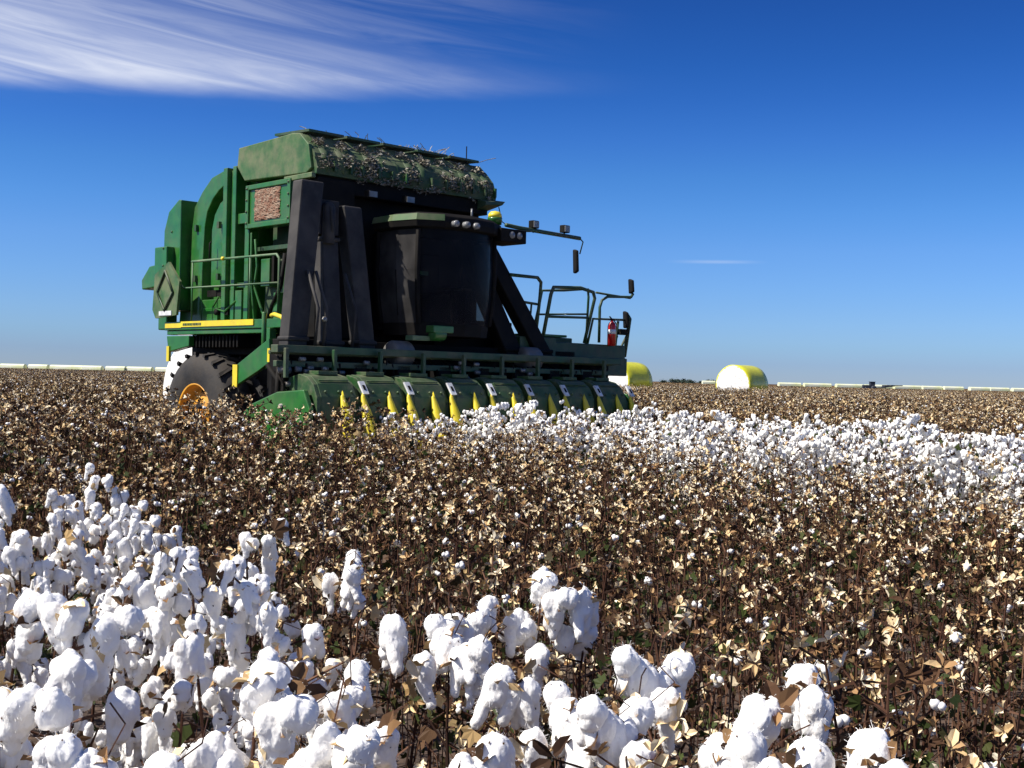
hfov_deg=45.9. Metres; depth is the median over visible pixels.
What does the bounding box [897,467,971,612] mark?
picked cotton plant
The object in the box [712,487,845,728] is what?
picked cotton plant
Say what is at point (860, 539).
picked cotton plant
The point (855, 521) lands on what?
picked cotton plant
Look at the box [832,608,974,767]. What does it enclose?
picked cotton plant
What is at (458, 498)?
picked cotton plant
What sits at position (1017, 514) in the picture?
picked cotton plant
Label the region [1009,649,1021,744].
picked cotton plant
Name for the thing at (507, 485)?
picked cotton plant
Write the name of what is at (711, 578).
picked cotton plant
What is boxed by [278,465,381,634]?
picked cotton plant
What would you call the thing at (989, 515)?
picked cotton plant
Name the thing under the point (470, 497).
picked cotton plant
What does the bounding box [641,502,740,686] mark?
picked cotton plant
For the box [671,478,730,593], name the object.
picked cotton plant
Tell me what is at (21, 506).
picked cotton plant
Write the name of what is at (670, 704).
cotton plant
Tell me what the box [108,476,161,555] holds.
picked cotton plant
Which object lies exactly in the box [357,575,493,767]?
picked cotton plant
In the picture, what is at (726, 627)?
picked cotton plant
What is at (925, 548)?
picked cotton plant
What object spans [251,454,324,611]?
picked cotton plant
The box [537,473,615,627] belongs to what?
picked cotton plant
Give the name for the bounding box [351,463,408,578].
picked cotton plant
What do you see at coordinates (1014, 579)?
picked cotton plant
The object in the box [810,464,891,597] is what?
picked cotton plant
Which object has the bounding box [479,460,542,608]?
picked cotton plant
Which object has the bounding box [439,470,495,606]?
picked cotton plant
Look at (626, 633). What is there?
picked cotton plant
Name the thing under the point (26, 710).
cotton plant
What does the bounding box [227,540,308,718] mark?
picked cotton plant
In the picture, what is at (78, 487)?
picked cotton plant
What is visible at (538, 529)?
picked cotton plant
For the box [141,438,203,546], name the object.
picked cotton plant
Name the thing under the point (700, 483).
picked cotton plant
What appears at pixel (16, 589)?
picked cotton plant
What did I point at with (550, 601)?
cotton plant
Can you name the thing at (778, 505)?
picked cotton plant
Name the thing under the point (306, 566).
picked cotton plant
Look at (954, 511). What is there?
picked cotton plant
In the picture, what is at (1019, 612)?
picked cotton plant
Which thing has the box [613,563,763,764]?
picked cotton plant
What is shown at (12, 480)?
picked cotton plant
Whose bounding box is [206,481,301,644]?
picked cotton plant
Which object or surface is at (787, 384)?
cotton module
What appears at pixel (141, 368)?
cotton module
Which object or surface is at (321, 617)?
picked cotton plant
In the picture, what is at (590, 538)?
picked cotton plant
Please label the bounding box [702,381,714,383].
cotton module
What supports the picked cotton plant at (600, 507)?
on the ground
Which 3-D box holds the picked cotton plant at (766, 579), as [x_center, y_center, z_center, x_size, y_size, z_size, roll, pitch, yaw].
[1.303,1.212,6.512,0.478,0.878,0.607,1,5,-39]
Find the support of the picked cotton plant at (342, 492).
on the ground
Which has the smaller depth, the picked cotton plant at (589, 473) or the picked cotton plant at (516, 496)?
the picked cotton plant at (516, 496)
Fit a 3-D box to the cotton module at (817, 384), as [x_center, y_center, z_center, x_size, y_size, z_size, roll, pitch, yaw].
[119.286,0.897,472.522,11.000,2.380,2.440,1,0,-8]
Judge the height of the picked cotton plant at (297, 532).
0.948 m
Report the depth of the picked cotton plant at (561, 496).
9.12 m
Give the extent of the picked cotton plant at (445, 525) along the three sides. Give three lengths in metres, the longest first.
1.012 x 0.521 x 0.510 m
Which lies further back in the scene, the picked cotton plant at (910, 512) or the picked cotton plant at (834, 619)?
the picked cotton plant at (910, 512)
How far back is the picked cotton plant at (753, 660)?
2.67 m
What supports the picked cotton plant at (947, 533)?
on the ground
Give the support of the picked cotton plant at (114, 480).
on the ground
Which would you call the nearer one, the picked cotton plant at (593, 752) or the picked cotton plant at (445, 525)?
the picked cotton plant at (593, 752)
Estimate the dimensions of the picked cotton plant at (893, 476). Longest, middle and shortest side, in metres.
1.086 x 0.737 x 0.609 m
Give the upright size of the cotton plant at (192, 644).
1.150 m
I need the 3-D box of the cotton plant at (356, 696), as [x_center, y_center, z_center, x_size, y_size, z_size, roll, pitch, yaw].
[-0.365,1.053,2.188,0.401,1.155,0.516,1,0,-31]
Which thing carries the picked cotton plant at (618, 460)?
on the ground
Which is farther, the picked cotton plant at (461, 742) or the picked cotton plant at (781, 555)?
the picked cotton plant at (781, 555)
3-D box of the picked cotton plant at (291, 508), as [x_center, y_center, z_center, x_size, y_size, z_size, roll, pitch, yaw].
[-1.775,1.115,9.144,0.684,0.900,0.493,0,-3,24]
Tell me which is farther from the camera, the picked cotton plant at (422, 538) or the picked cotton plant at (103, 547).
the picked cotton plant at (422, 538)
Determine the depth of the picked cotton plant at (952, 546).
6.28 m
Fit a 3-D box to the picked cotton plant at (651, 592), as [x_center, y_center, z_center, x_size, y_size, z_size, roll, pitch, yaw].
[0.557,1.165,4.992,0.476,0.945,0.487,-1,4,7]
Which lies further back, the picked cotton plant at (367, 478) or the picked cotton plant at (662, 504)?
the picked cotton plant at (367, 478)
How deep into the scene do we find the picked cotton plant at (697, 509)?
7.18 m
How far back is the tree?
641.51 m
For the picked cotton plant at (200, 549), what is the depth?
4.80 m
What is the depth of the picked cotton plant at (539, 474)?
8.77 m
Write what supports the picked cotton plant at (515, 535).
on the ground
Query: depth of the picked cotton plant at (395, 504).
5.76 m
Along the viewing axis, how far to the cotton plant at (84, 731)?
3.34 m
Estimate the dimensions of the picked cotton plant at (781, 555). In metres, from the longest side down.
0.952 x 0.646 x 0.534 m
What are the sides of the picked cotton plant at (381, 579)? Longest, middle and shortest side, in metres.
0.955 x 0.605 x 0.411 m
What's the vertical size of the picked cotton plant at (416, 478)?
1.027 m
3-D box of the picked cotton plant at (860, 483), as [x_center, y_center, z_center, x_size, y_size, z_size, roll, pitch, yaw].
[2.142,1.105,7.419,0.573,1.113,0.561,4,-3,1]
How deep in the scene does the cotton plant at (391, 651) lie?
2.66 m
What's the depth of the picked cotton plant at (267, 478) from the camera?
8.21 m
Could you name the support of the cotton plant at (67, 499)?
on the ground
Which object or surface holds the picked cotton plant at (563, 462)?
on the ground
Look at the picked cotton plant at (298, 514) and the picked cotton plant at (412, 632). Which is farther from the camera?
the picked cotton plant at (298, 514)
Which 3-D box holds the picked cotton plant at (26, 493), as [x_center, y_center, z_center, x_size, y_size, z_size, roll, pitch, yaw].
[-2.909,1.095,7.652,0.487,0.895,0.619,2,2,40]
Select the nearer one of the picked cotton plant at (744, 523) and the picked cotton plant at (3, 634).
the picked cotton plant at (3, 634)
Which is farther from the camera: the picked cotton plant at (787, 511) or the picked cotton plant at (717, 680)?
the picked cotton plant at (787, 511)
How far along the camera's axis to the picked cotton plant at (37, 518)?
7.12 m
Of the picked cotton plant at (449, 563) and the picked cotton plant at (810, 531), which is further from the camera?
the picked cotton plant at (810, 531)
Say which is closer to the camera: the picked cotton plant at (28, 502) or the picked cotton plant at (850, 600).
the picked cotton plant at (850, 600)
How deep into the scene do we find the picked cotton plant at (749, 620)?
4.28 m
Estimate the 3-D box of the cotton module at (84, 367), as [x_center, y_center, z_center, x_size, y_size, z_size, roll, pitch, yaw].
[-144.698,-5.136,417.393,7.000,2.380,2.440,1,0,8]
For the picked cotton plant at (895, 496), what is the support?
on the ground
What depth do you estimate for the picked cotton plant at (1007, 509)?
7.77 m
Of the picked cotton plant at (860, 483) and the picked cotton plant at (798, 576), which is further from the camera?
the picked cotton plant at (860, 483)
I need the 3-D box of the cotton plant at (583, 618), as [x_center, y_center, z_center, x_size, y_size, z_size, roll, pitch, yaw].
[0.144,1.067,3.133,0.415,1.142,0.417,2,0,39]
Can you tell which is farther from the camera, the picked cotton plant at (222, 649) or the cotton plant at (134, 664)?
the picked cotton plant at (222, 649)
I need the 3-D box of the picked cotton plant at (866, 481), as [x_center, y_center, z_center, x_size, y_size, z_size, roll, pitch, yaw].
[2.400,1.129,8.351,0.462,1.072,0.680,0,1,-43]
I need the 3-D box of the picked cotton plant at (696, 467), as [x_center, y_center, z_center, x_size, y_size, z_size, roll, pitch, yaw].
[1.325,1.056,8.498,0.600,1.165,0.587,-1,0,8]
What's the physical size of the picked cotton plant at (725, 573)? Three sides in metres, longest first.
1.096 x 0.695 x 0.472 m
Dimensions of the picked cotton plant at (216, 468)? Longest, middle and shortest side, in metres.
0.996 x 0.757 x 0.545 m
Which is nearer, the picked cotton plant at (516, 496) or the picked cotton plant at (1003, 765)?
the picked cotton plant at (1003, 765)
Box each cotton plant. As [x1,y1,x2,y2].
[0,452,42,568]
[0,483,15,680]
[0,502,51,686]
[0,507,74,688]
[0,519,3,527]
[0,521,45,671]
[0,527,21,689]
[0,669,12,687]
[0,681,82,767]
[1,495,71,689]
[2,474,42,533]
[3,589,149,754]
[6,525,81,665]
[8,462,50,589]
[8,486,65,555]
[14,488,97,734]
[15,456,100,584]
[16,447,68,552]
[17,527,131,744]
[21,490,117,674]
[23,461,96,554]
[23,473,104,624]
[23,494,65,636]
[25,444,84,646]
[25,461,78,530]
[41,485,148,731]
[41,497,108,693]
[44,702,208,767]
[45,474,89,651]
[56,462,149,725]
[59,565,146,767]
[62,450,110,594]
[63,463,130,636]
[65,495,118,627]
[70,479,152,553]
[72,520,221,730]
[76,512,144,692]
[83,482,157,590]
[87,475,154,594]
[89,479,217,719]
[94,522,199,767]
[99,498,161,701]
[102,530,153,668]
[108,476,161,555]
[108,488,166,561]
[122,471,207,680]
[128,463,215,578]
[133,461,196,554]
[136,522,211,724]
[137,448,248,569]
[138,472,222,582]
[139,606,251,762]
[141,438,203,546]
[141,545,256,763]
[142,532,201,704]
[147,537,231,725]
[156,479,223,642]
[162,537,284,741]
[165,481,243,584]
[173,444,241,588]
[173,542,299,756]
[179,462,256,586]
[179,482,256,634]
[180,449,258,652]
[183,650,392,767]
[188,518,314,717]
[198,477,290,607]
[202,558,326,767]
[203,487,311,662]
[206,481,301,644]
[207,450,294,562]
[208,470,260,582]
[210,471,270,585]
[221,471,304,602]
[225,513,314,658]
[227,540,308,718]
[237,484,329,651]
[238,441,295,553]
[238,662,340,751]
[241,643,342,758]
[248,599,405,752]
[250,472,311,582]
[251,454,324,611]
[257,495,345,654]
[270,459,329,589]
[270,471,329,579]
[270,493,406,758]
[272,670,382,767]
[275,516,404,709]
[276,510,375,695]
[277,533,376,742]
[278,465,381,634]
[278,528,356,747]
[280,480,348,630]
[280,539,381,686]
[283,473,386,656]
[284,580,373,691]
[286,502,352,662]
[288,470,378,596]
[291,467,347,558]
[294,473,384,636]
[295,469,368,621]
[295,491,370,623]
[295,656,411,767]
[295,735,436,767]
[303,569,409,767]
[306,645,374,743]
[311,456,373,575]
[319,464,389,613]
[326,464,449,634]
[329,612,443,757]
[331,489,444,720]
[333,515,419,701]
[340,472,399,587]
[344,438,408,600]
[345,469,411,600]
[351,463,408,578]
[355,470,440,620]
[356,488,428,636]
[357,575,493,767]
[367,711,401,767]
[368,498,484,654]
[371,505,494,726]
[374,541,469,761]
[376,460,453,578]
[376,485,454,617]
[379,498,466,645]
[383,502,470,641]
[392,458,441,585]
[392,582,516,747]
[396,504,476,695]
[401,516,497,767]
[403,582,503,767]
[404,469,470,600]
[405,599,506,767]
[406,478,456,587]
[408,515,516,767]
[409,548,553,763]
[410,641,554,767]
[411,475,517,660]
[415,468,515,580]
[415,577,696,767]
[432,598,521,765]
[434,462,506,611]
[438,483,501,600]
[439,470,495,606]
[439,477,525,615]
[446,728,517,767]
[452,519,607,734]
[453,485,552,735]
[454,501,576,732]
[457,458,550,603]
[470,660,562,767]
[472,458,527,579]
[473,510,537,724]
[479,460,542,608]
[479,468,540,588]
[493,479,559,605]
[494,522,577,652]
[495,457,583,580]
[496,472,570,644]
[498,566,616,744]
[502,501,572,687]
[504,540,659,736]
[505,454,551,578]
[506,469,559,596]
[508,665,629,767]
[518,542,649,762]
[518,586,618,759]
[525,490,606,646]
[526,482,616,698]
[531,457,612,614]
[532,462,583,586]
[533,446,588,579]
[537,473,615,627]
[539,478,586,578]
[546,493,631,654]
[546,500,632,697]
[549,598,658,767]
[554,462,636,672]
[558,499,666,692]
[559,457,625,591]
[571,458,656,597]
[571,464,640,638]
[572,664,674,767]
[576,511,688,651]
[581,490,632,627]
[583,742,627,767]
[589,490,701,674]
[595,554,705,752]
[598,489,654,600]
[598,531,697,741]
[601,500,670,653]
[603,472,682,605]
[606,701,655,739]
[607,488,733,730]
[610,620,714,767]
[613,470,671,597]
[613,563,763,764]
[616,482,670,600]
[617,487,746,728]
[619,468,727,631]
[623,506,722,652]
[628,611,769,767]
[635,473,681,577]
[636,720,769,767]
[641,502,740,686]
[642,473,725,648]
[647,693,720,767]
[654,617,765,767]
[657,487,733,659]
[657,620,932,767]
[659,527,781,763]
[660,472,718,592]
[661,466,760,629]
[664,450,739,614]
[667,467,728,612]
[668,455,746,619]
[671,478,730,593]
[676,542,793,742]
[678,470,765,601]
[680,596,918,767]
[682,483,818,639]
[690,509,792,700]
[690,576,807,741]
[699,624,847,766]
[701,473,767,634]
[702,517,799,714]
[702,523,797,689]
[702,580,829,743]
[707,447,758,601]
[711,487,794,599]
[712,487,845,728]
[717,515,805,658]
[726,680,810,757]
[731,462,819,610]
[732,473,836,664]
[732,518,814,691]
[736,481,797,596]
[740,578,845,761]
[748,550,941,747]
[749,464,832,644]
[750,500,849,676]
[755,731,834,767]
[756,541,855,734]
[756,599,993,758]
[766,531,855,710]
[772,467,864,610]
[772,493,837,633]
[779,659,909,767]
[791,485,888,673]
[792,472,858,629]
[797,533,921,749]
[799,570,886,744]
[800,473,914,681]
[803,458,877,608]
[803,466,885,645]
[803,471,904,624]
[809,473,897,649]
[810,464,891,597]
[814,630,991,767]
[817,533,932,734]
[818,476,865,581]
[818,524,952,740]
[820,585,926,744]
[823,493,915,688]
[831,661,951,767]
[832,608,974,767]
[833,571,982,767]
[835,720,1011,767]
[837,474,930,661]
[840,500,958,692]
[842,468,954,648]
[843,484,923,608]
[850,490,930,626]
[855,466,968,603]
[855,486,954,627]
[858,517,971,753]
[858,578,997,764]
[866,522,988,660]
[872,484,927,612]
[896,487,993,709]
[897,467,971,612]
[899,631,1021,767]
[904,475,972,617]
[905,518,1004,702]
[905,625,1023,767]
[913,492,976,644]
[918,565,1023,760]
[919,536,1023,761]
[924,488,1023,606]
[925,557,1023,767]
[928,668,1023,767]
[929,498,1023,762]
[931,523,1012,712]
[946,491,1015,663]
[949,494,1023,680]
[950,484,1012,617]
[952,493,1021,638]
[954,559,1023,732]
[956,698,1023,767]
[958,477,1021,622]
[960,531,1023,685]
[966,503,1023,685]
[972,478,1023,596]
[972,496,1023,652]
[979,519,1023,708]
[994,602,1023,745]
[1001,697,1023,767]
[1002,628,1023,728]
[1007,500,1023,555]
[1008,534,1023,617]
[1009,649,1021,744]
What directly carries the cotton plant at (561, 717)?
on the ground
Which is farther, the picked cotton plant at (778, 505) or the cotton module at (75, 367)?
the cotton module at (75, 367)
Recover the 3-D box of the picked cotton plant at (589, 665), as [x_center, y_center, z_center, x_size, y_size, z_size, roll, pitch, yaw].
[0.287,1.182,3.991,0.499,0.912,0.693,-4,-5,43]
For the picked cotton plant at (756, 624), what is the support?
on the ground
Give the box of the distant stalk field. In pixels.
[0,367,1023,394]
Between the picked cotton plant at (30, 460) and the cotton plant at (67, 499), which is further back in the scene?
the picked cotton plant at (30, 460)
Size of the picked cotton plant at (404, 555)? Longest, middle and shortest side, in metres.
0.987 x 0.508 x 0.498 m
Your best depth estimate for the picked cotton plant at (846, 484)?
8.72 m
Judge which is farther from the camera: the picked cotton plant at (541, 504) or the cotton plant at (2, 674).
the picked cotton plant at (541, 504)
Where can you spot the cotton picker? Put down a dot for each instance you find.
(319, 270)
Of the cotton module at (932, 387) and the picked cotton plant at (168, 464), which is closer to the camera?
the picked cotton plant at (168, 464)
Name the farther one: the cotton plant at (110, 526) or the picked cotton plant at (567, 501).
the picked cotton plant at (567, 501)
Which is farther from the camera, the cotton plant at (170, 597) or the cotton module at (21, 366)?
the cotton module at (21, 366)
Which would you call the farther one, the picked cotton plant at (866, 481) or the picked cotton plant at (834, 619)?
the picked cotton plant at (866, 481)
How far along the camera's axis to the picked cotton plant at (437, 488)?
9.12 m
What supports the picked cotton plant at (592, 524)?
on the ground
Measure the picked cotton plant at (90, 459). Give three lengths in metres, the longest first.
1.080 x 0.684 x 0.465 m
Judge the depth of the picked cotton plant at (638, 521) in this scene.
6.55 m
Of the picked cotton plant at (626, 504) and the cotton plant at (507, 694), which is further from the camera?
the picked cotton plant at (626, 504)
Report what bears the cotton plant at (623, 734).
on the ground
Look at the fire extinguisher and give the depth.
20.20 m
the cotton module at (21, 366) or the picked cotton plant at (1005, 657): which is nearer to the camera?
the picked cotton plant at (1005, 657)
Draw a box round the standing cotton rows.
[377,398,1023,591]
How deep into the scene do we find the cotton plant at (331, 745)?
1.55 m
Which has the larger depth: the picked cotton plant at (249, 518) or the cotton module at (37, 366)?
the cotton module at (37, 366)
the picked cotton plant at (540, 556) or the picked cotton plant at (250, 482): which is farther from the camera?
the picked cotton plant at (250, 482)
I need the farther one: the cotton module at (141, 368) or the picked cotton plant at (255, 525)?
the cotton module at (141, 368)
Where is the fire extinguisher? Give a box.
[607,316,616,345]
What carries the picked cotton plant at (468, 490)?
on the ground
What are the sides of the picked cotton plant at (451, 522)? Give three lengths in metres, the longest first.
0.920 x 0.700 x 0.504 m
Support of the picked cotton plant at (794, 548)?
on the ground
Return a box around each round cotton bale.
[163,348,191,397]
[608,362,652,387]
[716,365,767,390]
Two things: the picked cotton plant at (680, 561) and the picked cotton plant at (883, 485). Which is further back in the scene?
the picked cotton plant at (883, 485)
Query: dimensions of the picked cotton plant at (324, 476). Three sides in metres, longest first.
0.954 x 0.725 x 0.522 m
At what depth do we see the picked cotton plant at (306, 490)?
7.72 m
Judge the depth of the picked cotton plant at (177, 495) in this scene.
7.49 m
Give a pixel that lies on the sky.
(794, 191)
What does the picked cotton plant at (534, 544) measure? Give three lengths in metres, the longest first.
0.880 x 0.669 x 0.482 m
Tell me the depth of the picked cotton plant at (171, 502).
6.38 m
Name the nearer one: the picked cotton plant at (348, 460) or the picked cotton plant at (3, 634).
the picked cotton plant at (3, 634)
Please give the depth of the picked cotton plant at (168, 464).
7.69 m
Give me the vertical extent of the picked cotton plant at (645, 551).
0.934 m
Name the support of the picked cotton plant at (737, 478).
on the ground
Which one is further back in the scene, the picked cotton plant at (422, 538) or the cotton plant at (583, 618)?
the picked cotton plant at (422, 538)
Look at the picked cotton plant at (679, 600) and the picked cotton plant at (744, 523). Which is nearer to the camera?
the picked cotton plant at (679, 600)
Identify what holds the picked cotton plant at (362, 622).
on the ground
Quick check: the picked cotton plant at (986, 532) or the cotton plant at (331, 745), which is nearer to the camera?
the cotton plant at (331, 745)
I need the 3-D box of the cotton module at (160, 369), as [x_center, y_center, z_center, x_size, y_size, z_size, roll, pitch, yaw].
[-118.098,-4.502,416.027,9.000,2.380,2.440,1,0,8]
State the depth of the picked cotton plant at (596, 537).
6.87 m
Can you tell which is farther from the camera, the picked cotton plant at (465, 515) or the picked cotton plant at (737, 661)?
the picked cotton plant at (465, 515)
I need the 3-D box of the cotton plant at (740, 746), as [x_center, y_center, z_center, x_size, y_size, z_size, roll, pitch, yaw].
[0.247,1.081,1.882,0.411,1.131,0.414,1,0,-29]
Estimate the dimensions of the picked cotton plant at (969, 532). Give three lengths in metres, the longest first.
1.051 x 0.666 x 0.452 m
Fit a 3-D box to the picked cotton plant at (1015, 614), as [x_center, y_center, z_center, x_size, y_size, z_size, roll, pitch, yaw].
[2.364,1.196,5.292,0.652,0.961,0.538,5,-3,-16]
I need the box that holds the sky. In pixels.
[0,0,1023,388]
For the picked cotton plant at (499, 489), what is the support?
on the ground
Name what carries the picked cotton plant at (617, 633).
on the ground
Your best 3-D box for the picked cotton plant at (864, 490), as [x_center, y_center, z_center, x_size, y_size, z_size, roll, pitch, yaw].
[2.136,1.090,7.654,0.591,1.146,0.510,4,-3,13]
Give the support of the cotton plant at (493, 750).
on the ground
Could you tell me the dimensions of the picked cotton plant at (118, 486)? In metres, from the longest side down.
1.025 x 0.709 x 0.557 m
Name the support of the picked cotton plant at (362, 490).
on the ground
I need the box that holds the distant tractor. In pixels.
[862,382,902,388]
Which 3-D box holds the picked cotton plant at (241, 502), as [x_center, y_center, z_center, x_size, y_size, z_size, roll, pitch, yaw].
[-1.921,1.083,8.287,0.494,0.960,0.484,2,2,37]
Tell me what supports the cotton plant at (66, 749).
on the ground
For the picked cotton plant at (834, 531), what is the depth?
6.80 m
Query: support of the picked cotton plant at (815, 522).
on the ground
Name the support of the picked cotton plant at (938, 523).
on the ground
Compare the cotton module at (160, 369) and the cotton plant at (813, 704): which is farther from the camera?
the cotton module at (160, 369)
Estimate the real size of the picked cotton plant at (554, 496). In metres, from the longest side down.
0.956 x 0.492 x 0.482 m
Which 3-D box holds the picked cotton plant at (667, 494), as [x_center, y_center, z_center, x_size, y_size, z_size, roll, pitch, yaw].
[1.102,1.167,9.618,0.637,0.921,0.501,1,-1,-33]
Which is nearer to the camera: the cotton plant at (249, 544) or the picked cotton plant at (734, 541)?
the cotton plant at (249, 544)
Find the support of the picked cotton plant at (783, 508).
on the ground
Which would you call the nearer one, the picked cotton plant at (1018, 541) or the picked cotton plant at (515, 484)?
the picked cotton plant at (1018, 541)
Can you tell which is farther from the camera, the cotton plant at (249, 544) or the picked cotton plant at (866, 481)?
the picked cotton plant at (866, 481)
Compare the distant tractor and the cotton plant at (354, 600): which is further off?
the distant tractor
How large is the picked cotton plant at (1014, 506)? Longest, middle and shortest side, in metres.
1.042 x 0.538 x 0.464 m
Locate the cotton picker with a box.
[142,126,634,471]
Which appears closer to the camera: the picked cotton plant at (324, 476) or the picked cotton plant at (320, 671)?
the picked cotton plant at (320, 671)
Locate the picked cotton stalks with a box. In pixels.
[0,368,1023,767]
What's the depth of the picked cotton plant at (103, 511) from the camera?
6.51 m
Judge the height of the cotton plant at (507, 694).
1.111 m
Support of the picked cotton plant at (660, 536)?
on the ground
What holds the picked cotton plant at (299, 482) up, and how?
on the ground
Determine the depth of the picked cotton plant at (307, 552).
4.49 m
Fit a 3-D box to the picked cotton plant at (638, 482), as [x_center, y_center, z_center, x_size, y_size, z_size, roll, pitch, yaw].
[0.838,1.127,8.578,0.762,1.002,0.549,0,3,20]
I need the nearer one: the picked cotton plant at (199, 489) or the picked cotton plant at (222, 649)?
the picked cotton plant at (222, 649)
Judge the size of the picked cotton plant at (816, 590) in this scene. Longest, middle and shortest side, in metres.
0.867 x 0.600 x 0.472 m
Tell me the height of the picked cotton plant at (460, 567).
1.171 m
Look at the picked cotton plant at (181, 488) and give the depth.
7.68 m
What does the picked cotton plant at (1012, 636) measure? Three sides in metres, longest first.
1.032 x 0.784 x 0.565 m
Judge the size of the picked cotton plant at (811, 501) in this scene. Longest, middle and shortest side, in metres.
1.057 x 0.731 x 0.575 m
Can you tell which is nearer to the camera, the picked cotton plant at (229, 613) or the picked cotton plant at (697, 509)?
the picked cotton plant at (229, 613)
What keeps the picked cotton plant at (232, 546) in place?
on the ground
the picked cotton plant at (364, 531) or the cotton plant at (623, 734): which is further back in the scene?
the picked cotton plant at (364, 531)
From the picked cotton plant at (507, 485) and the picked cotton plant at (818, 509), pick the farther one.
the picked cotton plant at (507, 485)
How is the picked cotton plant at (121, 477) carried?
on the ground
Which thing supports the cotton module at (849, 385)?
on the ground
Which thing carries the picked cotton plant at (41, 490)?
on the ground
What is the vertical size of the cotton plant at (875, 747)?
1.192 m
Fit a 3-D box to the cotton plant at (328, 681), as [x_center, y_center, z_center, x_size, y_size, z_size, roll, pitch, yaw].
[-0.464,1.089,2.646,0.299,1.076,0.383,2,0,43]
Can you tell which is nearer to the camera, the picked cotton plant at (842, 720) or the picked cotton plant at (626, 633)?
the picked cotton plant at (842, 720)
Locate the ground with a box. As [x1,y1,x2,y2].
[0,368,1023,767]
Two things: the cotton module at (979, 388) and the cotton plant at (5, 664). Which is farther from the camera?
the cotton module at (979, 388)
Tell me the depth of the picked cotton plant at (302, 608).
4.90 m
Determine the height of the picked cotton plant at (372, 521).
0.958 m
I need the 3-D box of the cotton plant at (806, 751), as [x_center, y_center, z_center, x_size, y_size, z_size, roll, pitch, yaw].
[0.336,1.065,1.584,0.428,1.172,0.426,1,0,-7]
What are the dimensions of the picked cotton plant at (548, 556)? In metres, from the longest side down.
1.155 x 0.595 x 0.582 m
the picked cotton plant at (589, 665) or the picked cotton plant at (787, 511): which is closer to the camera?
the picked cotton plant at (589, 665)
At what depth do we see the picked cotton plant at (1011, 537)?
7.22 m
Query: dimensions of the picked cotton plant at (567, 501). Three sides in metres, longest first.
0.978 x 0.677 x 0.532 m
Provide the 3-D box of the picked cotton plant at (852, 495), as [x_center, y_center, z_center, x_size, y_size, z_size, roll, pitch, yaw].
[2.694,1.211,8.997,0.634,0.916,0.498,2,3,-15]
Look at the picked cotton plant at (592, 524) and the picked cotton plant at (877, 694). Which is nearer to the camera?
the picked cotton plant at (877, 694)
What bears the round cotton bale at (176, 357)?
on the ground
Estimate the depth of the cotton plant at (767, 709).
2.01 m
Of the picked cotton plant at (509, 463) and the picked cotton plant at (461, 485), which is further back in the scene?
the picked cotton plant at (509, 463)
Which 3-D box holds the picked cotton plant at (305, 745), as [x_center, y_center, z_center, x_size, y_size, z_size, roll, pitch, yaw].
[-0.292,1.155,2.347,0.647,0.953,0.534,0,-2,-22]
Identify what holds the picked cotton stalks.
on the ground
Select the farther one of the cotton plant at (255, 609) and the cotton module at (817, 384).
the cotton module at (817, 384)
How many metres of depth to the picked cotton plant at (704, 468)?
8.03 m
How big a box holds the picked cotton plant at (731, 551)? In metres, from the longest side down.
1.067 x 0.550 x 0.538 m
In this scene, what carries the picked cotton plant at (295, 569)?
on the ground
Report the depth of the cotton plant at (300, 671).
2.18 m
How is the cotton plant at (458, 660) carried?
on the ground
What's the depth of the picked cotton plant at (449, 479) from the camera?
8.43 m
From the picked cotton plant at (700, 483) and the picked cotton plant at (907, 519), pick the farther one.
the picked cotton plant at (700, 483)
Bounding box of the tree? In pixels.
[668,379,680,382]
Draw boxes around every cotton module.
[0,364,26,368]
[28,364,49,368]
[49,365,82,369]
[82,365,103,369]
[105,366,126,370]
[126,367,153,371]
[155,367,166,371]
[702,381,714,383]
[777,382,800,386]
[803,383,831,386]
[835,384,862,387]
[893,385,921,388]
[921,386,941,389]
[942,386,963,389]
[968,387,989,390]
[989,387,1009,391]
[1010,388,1023,391]
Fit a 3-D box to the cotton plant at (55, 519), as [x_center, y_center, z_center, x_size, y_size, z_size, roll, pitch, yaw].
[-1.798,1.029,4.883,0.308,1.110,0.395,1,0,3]
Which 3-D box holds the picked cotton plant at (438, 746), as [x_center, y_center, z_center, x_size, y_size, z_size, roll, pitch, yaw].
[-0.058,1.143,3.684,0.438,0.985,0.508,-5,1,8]
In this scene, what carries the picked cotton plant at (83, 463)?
on the ground
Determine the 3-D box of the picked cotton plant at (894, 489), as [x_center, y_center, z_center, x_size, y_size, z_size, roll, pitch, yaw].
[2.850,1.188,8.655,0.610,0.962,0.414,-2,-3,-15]
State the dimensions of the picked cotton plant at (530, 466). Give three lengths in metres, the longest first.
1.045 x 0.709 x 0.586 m
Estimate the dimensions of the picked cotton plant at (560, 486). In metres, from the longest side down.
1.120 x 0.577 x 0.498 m
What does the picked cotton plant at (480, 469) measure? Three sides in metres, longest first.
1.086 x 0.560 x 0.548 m
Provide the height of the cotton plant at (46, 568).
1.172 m
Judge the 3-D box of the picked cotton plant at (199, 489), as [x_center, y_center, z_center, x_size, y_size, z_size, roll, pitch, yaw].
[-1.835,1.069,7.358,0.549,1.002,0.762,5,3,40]
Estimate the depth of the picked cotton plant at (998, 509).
6.64 m
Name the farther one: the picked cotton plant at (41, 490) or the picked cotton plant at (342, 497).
the picked cotton plant at (41, 490)
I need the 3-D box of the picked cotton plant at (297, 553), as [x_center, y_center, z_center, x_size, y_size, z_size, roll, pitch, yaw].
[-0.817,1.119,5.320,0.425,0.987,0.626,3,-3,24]
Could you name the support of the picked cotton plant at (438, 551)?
on the ground
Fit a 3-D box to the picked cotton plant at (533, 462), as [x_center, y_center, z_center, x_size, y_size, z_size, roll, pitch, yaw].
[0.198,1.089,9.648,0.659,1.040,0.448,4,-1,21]
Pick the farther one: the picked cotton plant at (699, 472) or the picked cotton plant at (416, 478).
the picked cotton plant at (416, 478)
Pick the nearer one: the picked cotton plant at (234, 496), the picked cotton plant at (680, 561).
the picked cotton plant at (680, 561)

